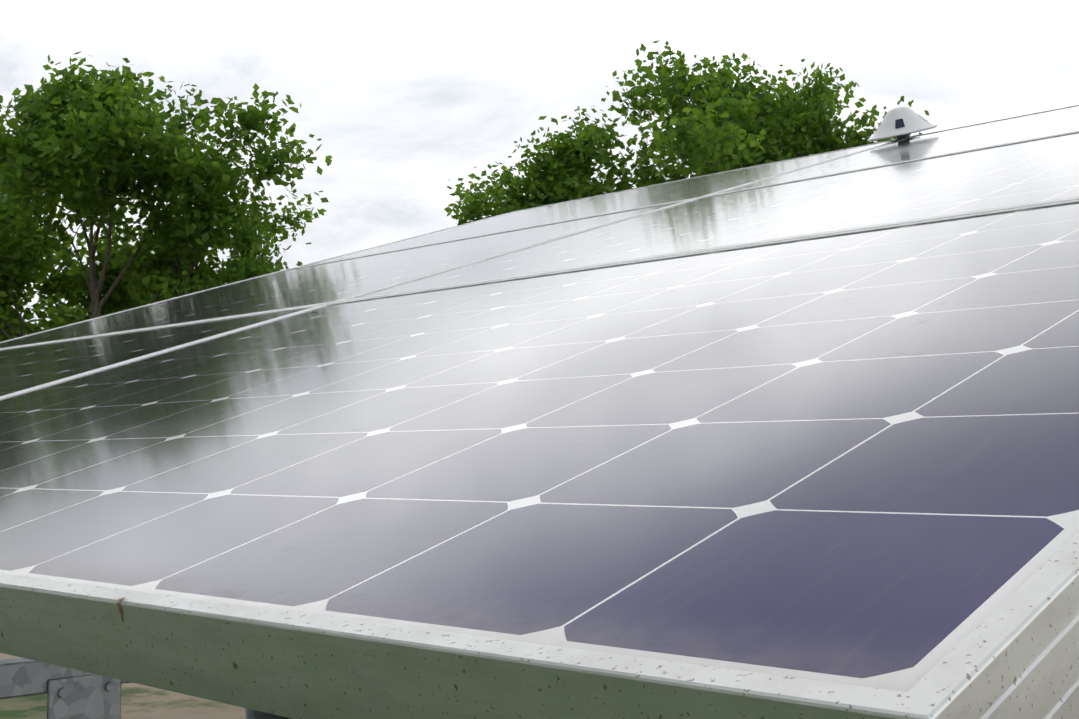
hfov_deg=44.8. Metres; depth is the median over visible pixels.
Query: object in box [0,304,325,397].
solar module
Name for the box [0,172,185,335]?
tree
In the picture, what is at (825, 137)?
tree
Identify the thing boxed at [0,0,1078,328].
sky
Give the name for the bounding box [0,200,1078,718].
solar module
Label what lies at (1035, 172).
solar module
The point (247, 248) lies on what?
tree
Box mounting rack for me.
[0,658,291,718]
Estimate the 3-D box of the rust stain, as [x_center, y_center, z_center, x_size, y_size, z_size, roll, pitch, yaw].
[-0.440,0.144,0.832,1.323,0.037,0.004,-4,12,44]
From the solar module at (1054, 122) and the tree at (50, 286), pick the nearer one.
the solar module at (1054, 122)
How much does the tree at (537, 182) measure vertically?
6.171 m
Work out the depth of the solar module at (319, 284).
2.90 m
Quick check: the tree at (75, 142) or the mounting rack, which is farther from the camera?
the tree at (75, 142)
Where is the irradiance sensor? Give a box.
[868,106,937,141]
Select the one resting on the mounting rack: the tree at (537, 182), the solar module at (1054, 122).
the solar module at (1054, 122)
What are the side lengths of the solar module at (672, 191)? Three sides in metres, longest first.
1.560 x 1.046 x 0.040 m
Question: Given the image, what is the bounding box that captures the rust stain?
[1,597,457,707]
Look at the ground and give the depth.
4.59 m
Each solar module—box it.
[0,198,695,348]
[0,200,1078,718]
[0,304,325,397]
[285,140,898,269]
[333,131,1078,302]
[703,105,1078,196]
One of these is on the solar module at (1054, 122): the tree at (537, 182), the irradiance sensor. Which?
the irradiance sensor
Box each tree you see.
[0,51,332,341]
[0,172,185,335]
[0,232,90,341]
[175,204,286,294]
[444,106,713,225]
[532,40,889,207]
[733,59,928,168]
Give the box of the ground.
[0,653,245,718]
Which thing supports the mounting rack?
on the ground
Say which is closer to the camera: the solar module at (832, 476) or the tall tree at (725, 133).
the solar module at (832, 476)

